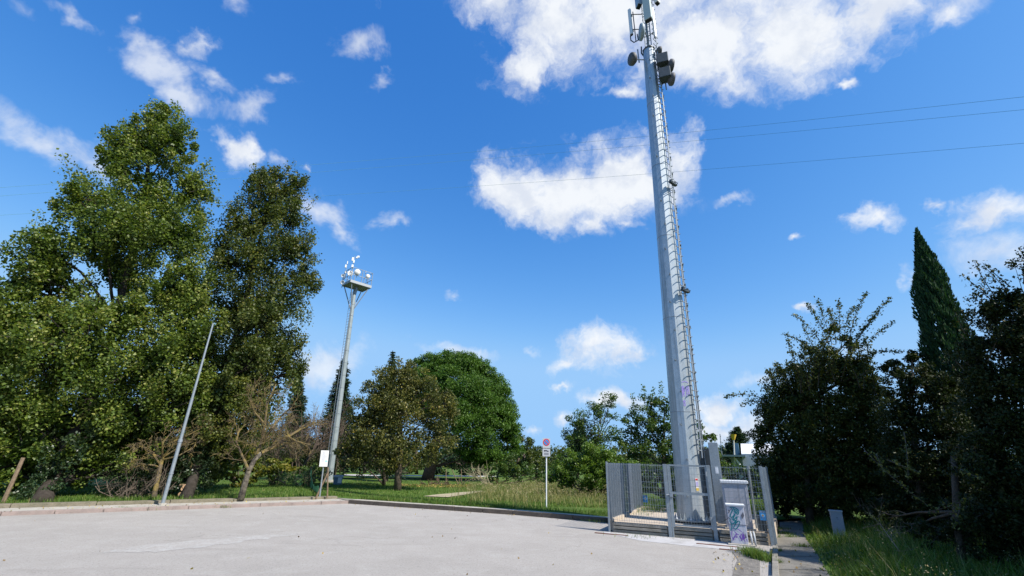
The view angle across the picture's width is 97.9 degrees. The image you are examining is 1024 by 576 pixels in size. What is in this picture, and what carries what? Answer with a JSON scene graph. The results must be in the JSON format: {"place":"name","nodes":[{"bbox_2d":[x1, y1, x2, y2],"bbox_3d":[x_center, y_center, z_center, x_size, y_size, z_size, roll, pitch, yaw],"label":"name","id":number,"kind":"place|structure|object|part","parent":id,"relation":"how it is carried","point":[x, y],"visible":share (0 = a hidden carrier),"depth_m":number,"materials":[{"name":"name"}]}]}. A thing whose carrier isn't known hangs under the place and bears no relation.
{"place":"outdoors","nodes":[
{"label":"outdoors","id":0,"kind":"place"},
{"bbox_2d":[0,499,343,513],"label":"pavement","id":1,"kind":"structure","parent":0,"point":[105,506],"depth_m":13.93,"materials":[{"name":"concrete"}]},
{"bbox_2d":[158,323,213,504],"bbox_3d":[-10.899,4.053,15.058,0.220,5.950,0.209,2,-21,0],"label":"lamp post","id":2,"kind":"object","parent":1,"relation":"on","point":[172,468],"visible":0.98,"depth_m":14.72,"materials":[{"name":"metal"}]},
{"bbox_2d":[315,473,327,498],"bbox_3d":[-7.424,7.703,17.391,0.352,0.932,0.074,9,-22,-18],"label":"wooden brace","id":3,"kind":"object","parent":1,"relation":"on","point":[317,494],"visible":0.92,"depth_m":17.38,"materials":[{"name":"brown wood"}]},
{"bbox_2d":[319,450,328,496],"bbox_3d":[-7.320,7.129,17.144,0.320,1.652,0.135,10,-22,-20],"label":"notice board","id":4,"kind":"object","parent":1,"relation":"on","point":[324,458],"visible":1,"depth_m":17.25,"materials":[{"name":"white metal"}]},
{"bbox_2d":[326,467,328,497],"bbox_3d":[-7.239,7.639,17.497,0.209,1.123,0.058,9,-22,-18],"label":"wooden stake","id":5,"kind":"object","parent":1,"relation":"on","point":[327,481],"visible":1,"depth_m":17.50,"materials":[{"name":"brown wood"}]},
{"bbox_2d":[0,492,347,502],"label":"kerb grass","id":6,"kind":"structure","parent":0,"point":[154,498],"depth_m":14.92,"materials":[{"name":"green plant"}]},
{"bbox_2d":[0,463,661,516],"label":"lawn","id":7,"kind":"structure","parent":0,"point":[418,478],"depth_m":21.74,"materials":[{"name":"green plant"}]},
{"bbox_2d":[1,458,24,502],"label":"leaning post","id":8,"kind":"object","parent":7,"relation":"on","point":[12,481],"visible":0.81,"depth_m":12.90,"materials":[{"name":"brown wood"}]},
{"bbox_2d":[0,95,236,502],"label":"tall poplar","id":9,"kind":"object","parent":7,"relation":"on","point":[51,439],"visible":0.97,"depth_m":17.07,"materials":[{"name":"green plant"}]},
{"bbox_2d":[87,434,183,496],"bbox_3d":[-13.563,6.528,16.544,2.772,2.224,1.635,15,-25,-30],"label":"scrubby bush","id":10,"kind":"object","parent":7,"relation":"on","point":[136,473],"visible":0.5,"depth_m":16.19,"materials":[{"name":"green plant"}]},
{"bbox_2d":[91,462,182,498],"bbox_3d":[-14.060,7.274,16.562,2.816,1.943,5.585,21,-28,-41],"label":"brushwood","id":11,"kind":"object","parent":7,"relation":"on","point":[132,486],"visible":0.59,"depth_m":15.34,"materials":[{"name":"plant"}]},
{"bbox_2d":[121,414,224,497],"bbox_3d":[-12.250,5.936,15.997,2.835,2.934,1.278,20,-27,-39],"label":"lichened dead tree","id":12,"kind":"object","parent":7,"relation":"on","point":[148,449],"visible":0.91,"depth_m":15.90,"materials":[{"name":"brown plant"}]},
{"bbox_2d":[164,440,215,494],"bbox_3d":[-12.050,6.729,16.696,1.580,2.040,1.443,2,-21,0],"label":"ivy bush","id":13,"kind":"object","parent":7,"relation":"on","point":[203,475],"visible":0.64,"depth_m":16.56,"materials":[{"name":"green plant"}]},
{"bbox_2d":[163,160,324,498],"bbox_3d":[-11.717,0.782,20.119,5.440,15.956,4.382,2,-21,0],"label":"slender poplar","id":14,"kind":"object","parent":7,"relation":"on","point":[252,356],"visible":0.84,"depth_m":19.85,"materials":[{"name":"green plant"}]},
{"bbox_2d":[229,423,269,470],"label":"park tree","id":15,"kind":"object","parent":7,"relation":"on","point":[263,459],"visible":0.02,"depth_m":38.95,"materials":[{"name":"green plant"}]},
{"bbox_2d":[216,438,299,486],"bbox_3d":[-12.481,8.299,21.333,4.253,2.349,2.216,15,-25,-31],"label":"yellow green shrub","id":16,"kind":"object","parent":7,"relation":"on","point":[261,472],"visible":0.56,"depth_m":21.14,"materials":[{"name":"green plant"}]},
{"bbox_2d":[199,374,331,499],"bbox_3d":[-9.382,5.598,17.126,4.554,4.531,2.923,9,-22,-19],"label":"bare leaning tree","id":17,"kind":"object","parent":7,"relation":"on","point":[261,440],"visible":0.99,"depth_m":16.91,"materials":[{"name":"brown plant"}]},
{"bbox_2d":[260,430,315,469],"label":"park tree","id":18,"kind":"object","parent":7,"relation":"on","point":[276,448],"visible":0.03,"depth_m":41.90,"materials":[{"name":"green plant"}]},
{"bbox_2d":[229,386,349,479],"bbox_3d":[-14.439,9.478,28.483,8.238,6.619,7.571,18,-27,-36],"label":"leafless tree","id":19,"kind":"object","parent":7,"relation":"on","point":[289,454],"visible":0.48,"depth_m":28.14,"materials":[{"name":"brown plant"}]},
{"bbox_2d":[265,467,323,487],"bbox_3d":[-11.070,9.718,22.666,3.552,1.551,2.338,2,-21,0],"label":"bramble patch","id":20,"kind":"object","parent":7,"relation":"on","point":[304,480],"visible":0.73,"depth_m":22.49,"materials":[{"name":"green plant"}]},
{"bbox_2d":[274,466,318,491],"bbox_3d":[-9.551,9.021,21.116,1.494,0.970,5.873,20,-28,-40],"label":"netting fence","id":21,"kind":"object","parent":7,"relation":"on","point":[315,488],"visible":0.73,"depth_m":22.64,"materials":[{"name":"green plastic"}]},
{"bbox_2d":[277,378,316,473],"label":"conifer","id":22,"kind":"object","parent":7,"relation":"on","point":[302,399],"visible":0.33,"depth_m":38.97,"materials":[{"name":"green plant"}]},
{"bbox_2d":[268,462,332,483],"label":"garden shrub","id":23,"kind":"object","parent":7,"relation":"on","point":[319,471],"visible":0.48,"depth_m":24.69,"materials":[{"name":"green plant"}]},
{"bbox_2d":[281,395,368,477],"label":"leafless tree","id":24,"kind":"object","parent":7,"relation":"on","point":[318,453],"visible":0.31,"depth_m":30.86,"materials":[{"name":"brown plant"}]},
{"bbox_2d":[309,359,358,474],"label":"conifer","id":25,"kind":"object","parent":7,"relation":"on","point":[333,396],"visible":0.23,"depth_m":38.62,"materials":[{"name":"green plant"}]},
{"bbox_2d":[333,475,343,484],"bbox_3d":[-9.600,10.589,24.562,0.542,0.471,0.345,9,-22,-18],"label":"grey bin","id":26,"kind":"object","parent":7,"relation":"on","point":[337,479],"visible":0.95,"depth_m":24.44,"materials":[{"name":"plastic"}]},
{"bbox_2d":[325,256,372,482],"bbox_3d":[-10.925,4.609,28.522,1.377,14.544,2.046,-18,-29,41],"label":"floodlight mast","id":27,"kind":"object","parent":7,"relation":"on","point":[355,286],"visible":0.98,"depth_m":28.87,"materials":[{"name":"metal"}]},
{"bbox_2d":[336,445,381,473],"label":"park tree","id":28,"kind":"object","parent":7,"relation":"on","point":[357,469],"visible":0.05,"depth_m":44.09,"materials":[{"name":"green plant"}]},
{"bbox_2d":[345,440,394,484],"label":"thin tree","id":29,"kind":"object","parent":7,"relation":"on","point":[383,482],"visible":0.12,"depth_m":25.27,"materials":[{"name":"green plant"}]},
{"bbox_2d":[366,351,408,481],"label":"conifer","id":30,"kind":"object","parent":7,"relation":"on","point":[391,359],"visible":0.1,"depth_m":29.89,"materials":[{"name":"green plant"}]},
{"bbox_2d":[333,356,460,490],"bbox_3d":[-5.767,6.900,23.084,6.115,6.761,3.482,11,-23,-24],"label":"olive green tree","id":31,"kind":"object","parent":7,"relation":"on","point":[374,415],"visible":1,"depth_m":22.67,"materials":[{"name":"green plant"}]},
{"bbox_2d":[403,453,445,474],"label":"park tree","id":32,"kind":"object","parent":7,"relation":"on","point":[411,469],"visible":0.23,"depth_m":45.22,"materials":[{"name":"green plant"}]},
{"bbox_2d":[402,483,467,487],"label":"leaf litter","id":33,"kind":"object","parent":7,"relation":"on","point":[419,485],"visible":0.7,"depth_m":26.24,"materials":[{"name":"brown plant"}]},
{"bbox_2d":[419,475,466,484],"bbox_3d":[-4.370,12.267,27.863,3.045,1.140,1.635,-9,-24,26],"label":"prunings heap","id":34,"kind":"object","parent":7,"relation":"on","point":[437,480],"visible":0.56,"depth_m":27.96,"materials":[{"name":"brown plant"}]},
{"bbox_2d":[428,491,478,496],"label":"dirt track","id":35,"kind":"structure","parent":7,"relation":"on","point":[449,494],"depth_m":20.23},
{"bbox_2d":[402,348,525,479],"bbox_3d":[-4.282,9.620,34.736,11.062,10.193,7.221,2,-21,0],"label":"umbrella pine","id":36,"kind":"object","parent":7,"relation":"on","point":[486,407],"visible":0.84,"depth_m":33.85,"materials":[{"name":"green plant"}]},
{"bbox_2d":[435,450,493,475],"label":"bush","id":37,"kind":"object","parent":7,"relation":"on","point":[453,465],"visible":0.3,"depth_m":42.22,"materials":[{"name":"green plant"}]},
{"bbox_2d":[462,460,492,484],"bbox_3d":[-2.405,12.418,29.595,1.973,1.849,2.801,9,-22,-17],"label":"dead bough","id":38,"kind":"object","parent":7,"relation":"on","point":[480,477],"visible":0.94,"depth_m":29.32,"materials":[{"name":"wood"}]},
{"bbox_2d":[358,494,652,515],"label":"kerb grass","id":39,"kind":"structure","parent":7,"relation":"on","point":[536,507],"depth_m":16.01,"materials":[{"name":"green plant"}]},
{"bbox_2d":[486,452,554,483],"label":"shrub","id":40,"kind":"object","parent":7,"relation":"on","point":[504,467],"visible":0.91,"depth_m":31.25,"materials":[{"name":"green plant"}]},
{"bbox_2d":[494,454,551,475],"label":"park tree","id":41,"kind":"object","parent":7,"relation":"on","point":[542,467],"visible":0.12,"depth_m":48.22,"materials":[{"name":"green plant"}]},
{"bbox_2d":[498,434,551,477],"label":"dark tree","id":42,"kind":"object","parent":7,"relation":"on","point":[529,442],"visible":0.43,"depth_m":42.79,"materials":[{"name":"green plant"}]},
{"bbox_2d":[455,477,606,499],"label":"seed heads","id":43,"kind":"object","parent":7,"relation":"on","point":[532,488],"visible":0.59,"depth_m":21.01,"materials":[{"name":"plant"}]},
{"bbox_2d":[444,478,627,508],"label":"meadow grass","id":44,"kind":"structure","parent":7,"relation":"on","point":[505,496],"depth_m":20.09,"materials":[{"name":"green plant"}]},
{"bbox_2d":[543,438,549,507],"bbox_3d":[1.250,6.721,16.233,0.280,2.359,0.085,2,-21,0],"label":"no parking sign","id":45,"kind":"object","parent":7,"relation":"on","point":[546,445],"visible":0.97,"depth_m":16.47,"materials":[{"name":"white metal"}]},
{"bbox_2d":[558,419,590,477],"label":"cedar","id":46,"kind":"object","parent":7,"relation":"on","point":[579,448],"visible":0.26,"depth_m":44.44,"materials":[{"name":"green plant"}]},
{"bbox_2d":[559,391,622,481],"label":"ragged tree","id":47,"kind":"object","parent":7,"relation":"on","point":[598,409],"visible":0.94,"depth_m":37.60,"materials":[{"name":"green plant"}]},
{"bbox_2d":[543,440,642,495],"bbox_3d":[4.104,9.226,22.832,5.054,2.729,2.177,2,-21,0],"label":"bright bush","id":48,"kind":"object","parent":7,"relation":"on","point":[591,468],"visible":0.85,"depth_m":22.62,"materials":[{"name":"green plant"}]},
{"bbox_2d":[625,495,764,514],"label":"weeds","id":49,"kind":"object","parent":7,"relation":"on","point":[663,501],"visible":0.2,"depth_m":16.58,"materials":[{"name":"green plant"}]},
{"bbox_2d":[0,504,771,575],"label":"parking lot","id":50,"kind":"structure","parent":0,"point":[357,540],"depth_m":8.99,"materials":[{"name":"grey asphalt"}]},
{"bbox_2d":[94,534,297,553],"bbox_3d":[-6.028,5.085,8.915,0.932,0.001,3.546,-14,-26,35],"label":"road marking","id":51,"kind":"object","parent":50,"relation":"on","point":[199,543],"visible":1,"depth_m":8.67,"materials":[{"name":"paint"}]},
{"bbox_2d":[3,499,823,574],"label":"fallen leaves","id":52,"kind":"object","parent":50,"relation":"on","point":[501,549],"visible":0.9,"depth_m":9.49,"materials":[{"name":"brown plant"}]},
{"bbox_2d":[113,504,813,562],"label":"joint weeds","id":53,"kind":"object","parent":50,"relation":"on","point":[789,535],"visible":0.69,"depth_m":11.47,"materials":[{"name":"green plant"}]},
{"bbox_2d":[348,500,607,522],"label":"kerb","id":54,"kind":"structure","parent":50,"relation":"on","point":[502,511],"depth_m":15.14,"materials":[{"name":"grey concrete"}]},
{"bbox_2d":[354,504,770,571],"bbox_3d":[0.353,7.008,13.445,14.152,0.027,4.157,-18,-28,41],"label":"grit","id":55,"kind":"object","parent":50,"relation":"on","point":[690,539],"visible":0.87,"depth_m":10.27,"materials":[{"name":"grey gravel"}]},
{"bbox_2d":[604,532,749,551],"bbox_3d":[3.846,6.000,10.544,3.631,0.001,1.342,-7,-23,22],"label":"cement strip","id":56,"kind":"object","parent":50,"relation":"on","point":[676,541],"visible":0.75,"depth_m":10.60,"materials":[{"name":"grey concrete"}]},
{"bbox_2d":[595,532,626,535],"bbox_3d":[2.529,6.275,11.362,0.840,0.012,0.090,-7,-23,22],"label":"steel strip","id":57,"kind":"object","parent":56,"relation":"on","point":[610,534],"visible":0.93,"depth_m":11.36,"materials":[{"name":"grey metal"}]},
{"bbox_2d":[696,543,736,546],"bbox_3d":[4.708,5.892,10.206,0.900,0.012,0.090,-7,-23,22],"label":"steel strip","id":58,"kind":"object","parent":56,"relation":"on","point":[715,544],"visible":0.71,"depth_m":10.24,"materials":[{"name":"grey metal"}]},
{"bbox_2d":[725,503,755,546],"bbox_3d":[5.366,5.591,10.553,0.566,0.867,0.400,-7,-23,22],"label":"roadside cabinet","id":59,"kind":"object","parent":56,"relation":"on","point":[737,525],"visible":1,"depth_m":10.45,"materials":[{"name":"grey metal"}]},
{"bbox_2d":[752,531,756,545],"bbox_3d":[5.659,5.847,10.399,0.044,0.295,0.284,-7,-23,22],"label":"conduit","id":60,"kind":"object","parent":59,"relation":"attached to","point":[755,543],"visible":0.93,"depth_m":10.30,"materials":[{"name":"grey plastic"}]},
{"bbox_2d":[608,506,777,545],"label":"concrete plinth","id":61,"kind":"structure","parent":50,"relation":"on","point":[633,526],"depth_m":11.47,"materials":[{"name":"grey concrete"}]},
{"bbox_2d":[627,0,725,523],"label":"telecom mast","id":62,"kind":"object","parent":61,"relation":"on","point":[687,450],"visible":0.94,"depth_m":14.27,"materials":[{"name":"metal"}]},
{"bbox_2d":[606,462,777,545],"bbox_3d":[5.275,6.103,13.095,4.122,1.730,4.623,-10,-24,27],"label":"security fence","id":63,"kind":"object","parent":61,"relation":"on","point":[618,490],"visible":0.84,"depth_m":11.71,"materials":[{"name":"metal"}]},
{"bbox_2d":[643,495,647,502],"bbox_3d":[4.690,7.409,15.674,0.170,0.240,0.009,-10,-24,28],"label":"warning sign","id":64,"kind":"object","parent":63,"relation":"attached to","point":[645,498],"visible":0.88,"depth_m":15.67,"materials":[{"name":"blue metal"}]},
{"bbox_2d":[759,510,766,520],"bbox_3d":[6.026,5.465,10.704,0.140,0.210,0.009,-7,-23,22],"label":"warning sign","id":65,"kind":"object","parent":63,"relation":"attached to","point":[762,515],"visible":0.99,"depth_m":10.70,"materials":[{"name":"blue metal"}]},
{"bbox_2d":[720,480,755,530],"bbox_3d":[5.812,5.598,11.530,0.700,1.145,0.520,-7,-23,22],"label":"equipment cabinet","id":66,"kind":"object","parent":61,"relation":"on","point":[738,493],"visible":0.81,"depth_m":11.42,"materials":[{"name":"grey metal"}]},
{"bbox_3d":[5.734,5.534,11.354,0.500,0.907,0.008,-7,-23,22],"label":"door","id":67,"kind":"part","parent":66,"relation":"part of","materials":[{"name":"grey metal"}]},
{"bbox_2d":[747,466,757,527],"bbox_3d":[6.330,5.479,11.721,0.066,1.482,0.066,10,-23,-21],"label":"stay tube","id":68,"kind":"object","parent":61,"relation":"on","point":[748,467],"visible":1,"depth_m":11.72,"materials":[{"name":"grey metal"}]},
{"bbox_2d":[756,515,767,531],"bbox_3d":[6.160,5.801,10.981,0.210,0.340,0.120,-7,-23,22],"label":"junction box","id":69,"kind":"object","parent":61,"relation":"on","point":[762,527],"visible":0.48,"depth_m":10.92,"materials":[{"name":"metal"}]},
{"bbox_2d":[732,552,759,575],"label":"asphalt patch","id":70,"kind":"object","parent":50,"relation":"on","point":[745,565],"visible":0.71,"depth_m":8.11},
{"bbox_2d":[732,545,781,562],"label":"kerb tuft","id":71,"kind":"object","parent":70,"relation":"on","point":[757,553],"visible":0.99,"depth_m":8.88,"materials":[{"name":"green plant"}]},
{"bbox_2d":[772,545,778,575],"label":"kerb","id":72,"kind":"structure","parent":50,"relation":"on","point":[775,568],"depth_m":8.16,"materials":[{"name":"concrete"}]},
{"bbox_2d":[344,474,493,476],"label":"road","id":73,"kind":"structure","parent":0,"point":[412,475],"depth_m":35.09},
{"bbox_2d":[354,499,607,517],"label":"pavement","id":74,"kind":"structure","parent":0,"point":[479,507],"depth_m":15.60,"materials":[{"name":"concrete"}]},
{"bbox_2d":[96,458,881,567],"bbox_3d":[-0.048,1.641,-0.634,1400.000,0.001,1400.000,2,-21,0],"label":"ground","id":75,"kind":"structure","parent":0,"point":[771,550],"depth_m":14.20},
{"bbox_2d":[0,496,337,507],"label":"boundary wall","id":76,"kind":"structure","parent":75,"relation":"on","point":[44,504],"depth_m":14.08,"materials":[{"name":"beige concrete"}]},
{"bbox_2d":[0,500,348,515],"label":"kerb","id":77,"kind":"structure","parent":75,"relation":"on","point":[64,511],"depth_m":13.42,"materials":[{"name":"grey concrete"}]},
{"bbox_2d":[176,430,1021,476],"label":"distant wood","id":78,"kind":"object","parent":75,"relation":"on","point":[552,457],"visible":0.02,"depth_m":83.16,"materials":[{"name":"green plant"}]},
{"bbox_2d":[0,97,1018,187],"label":"power line","id":79,"kind":"object","parent":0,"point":[603,140],"visible":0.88,"depth_m":39.09,"materials":[{"name":"black metal"}]},
{"bbox_2d":[0,0,1023,454],"label":"sky","id":80,"kind":"structure","parent":0,"point":[554,283],"materials":[{"name":"blue"}]},
{"bbox_2d":[5,109,1023,195],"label":"power line","id":81,"kind":"object","parent":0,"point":[608,148],"visible":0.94,"depth_m":39.41,"materials":[{"name":"black metal"}]},
{"bbox_2d":[10,143,1021,214],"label":"power line","id":82,"kind":"object","parent":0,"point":[678,171],"visible":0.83,"depth_m":39.32,"materials":[{"name":"black metal"}]},
{"bbox_2d":[643,477,872,519],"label":"verge","id":83,"kind":"structure","parent":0,"point":[794,515],"depth_m":16.26,"materials":[{"name":"green plant"}]},
{"bbox_2d":[613,382,721,493],"bbox_3d":[9.246,8.975,27.195,6.214,6.559,2.712,-5,-22,16],"label":"vigorous tree","id":84,"kind":"object","parent":83,"relation":"on","point":[662,448],"visible":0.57,"depth_m":27.27,"materials":[{"name":"green plant"}]},
{"bbox_2d":[624,460,781,503],"bbox_3d":[7.417,7.675,17.469,5.981,1.950,1.357,-6,-22,19],"label":"ivy hedge","id":85,"kind":"object","parent":83,"relation":"on","point":[658,489],"visible":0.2,"depth_m":17.57,"materials":[{"name":"green plant"}]},
{"bbox_2d":[718,426,750,475],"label":"cedar","id":86,"kind":"object","parent":83,"relation":"on","point":[740,438],"visible":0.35,"depth_m":40.70,"materials":[{"name":"green plant"}]},
{"bbox_2d":[722,443,770,494],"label":"white roofed shed","id":87,"kind":"structure","parent":83,"relation":"on","point":[745,460],"depth_m":27.18,"materials":[{"name":"paint"}]},
{"bbox_2d":[730,434,735,465],"bbox_3d":[13.617,10.260,27.076,0.392,2.612,0.368,7,-22,-14],"label":"flue pole","id":88,"kind":"object","parent":87,"relation":"attached to","point":[733,436],"visible":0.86,"depth_m":27.34,"materials":[{"name":"metal"}]},
{"bbox_2d":[776,518,828,575],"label":"footpath","id":89,"kind":"structure","parent":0,"point":[809,560],"depth_m":9.19,"materials":[{"name":"grey concrete"}]},
{"bbox_2d":[799,511,1023,575],"bbox_3d":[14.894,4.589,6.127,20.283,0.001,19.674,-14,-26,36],"label":"verge","id":90,"kind":"structure","parent":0,"point":[824,562],"depth_m":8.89,"materials":[{"name":"green plant"}]},
{"bbox_2d":[723,291,923,525],"bbox_3d":[9.843,3.739,14.423,5.358,7.326,3.087,-11,-24,30],"label":"arching shrub","id":91,"kind":"object","parent":90,"relation":"on","point":[824,456],"visible":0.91,"depth_m":13.96,"materials":[{"name":"green plant"}]},
{"bbox_2d":[828,509,844,537],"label":"service pillar","id":92,"kind":"structure","parent":90,"relation":"on","point":[836,518],"depth_m":11.56,"materials":[{"name":"metal"}]},
{"bbox_2d":[772,429,1010,522],"bbox_3d":[12.155,5.692,14.156,7.514,3.792,2.302,-14,-26,36],"label":"back hedge","id":93,"kind":"object","parent":90,"relation":"on","point":[786,506],"visible":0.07,"depth_m":15.10,"materials":[{"name":"green plant"}]},
{"bbox_2d":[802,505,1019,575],"bbox_3d":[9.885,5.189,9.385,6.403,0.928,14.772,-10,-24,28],"label":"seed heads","id":94,"kind":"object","parent":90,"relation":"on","point":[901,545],"visible":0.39,"depth_m":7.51,"materials":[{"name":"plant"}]},
{"bbox_2d":[864,349,991,542],"bbox_3d":[10.954,3.856,11.398,3.528,4.993,2.573,2,-21,0],"label":"thicket","id":95,"kind":"object","parent":90,"relation":"on","point":[901,411],"visible":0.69,"depth_m":11.30,"materials":[{"name":"green plant"}]},
{"bbox_2d":[875,456,1023,569],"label":"bramble thicket","id":96,"kind":"object","parent":90,"relation":"on","point":[965,542],"visible":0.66,"depth_m":8.44,"materials":[{"name":"green plant"}]},
{"bbox_2d":[909,227,1016,535],"bbox_3d":[12.253,2.331,12.588,1.590,8.938,1.654,6,-22,-11],"label":"cypress","id":97,"kind":"object","parent":90,"relation":"on","point":[933,299],"visible":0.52,"depth_m":12.84,"materials":[{"name":"green plant"}]},
{"bbox_2d":[930,244,1023,545],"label":"overhanging tree","id":98,"kind":"object","parent":90,"relation":"on","point":[1001,417],"visible":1,"depth_m":8.23,"materials":[{"name":"green plant"}]},
{"bbox_2d":[808,498,1023,575],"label":"dry stems","id":99,"kind":"object","parent":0,"point":[909,544],"depth_m":8.12,"materials":[{"name":"beige plant"}]},
{"bbox_2d":[864,432,983,529],"bbox_3d":[7.685,3.547,8.366,1.646,1.662,0.708,-16,-27,38],"label":"hanging spray","id":100,"kind":"object","parent":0,"point":[955,524],"visible":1,"depth_m":8.28,"materials":[{"name":"green plant"}]}
]}

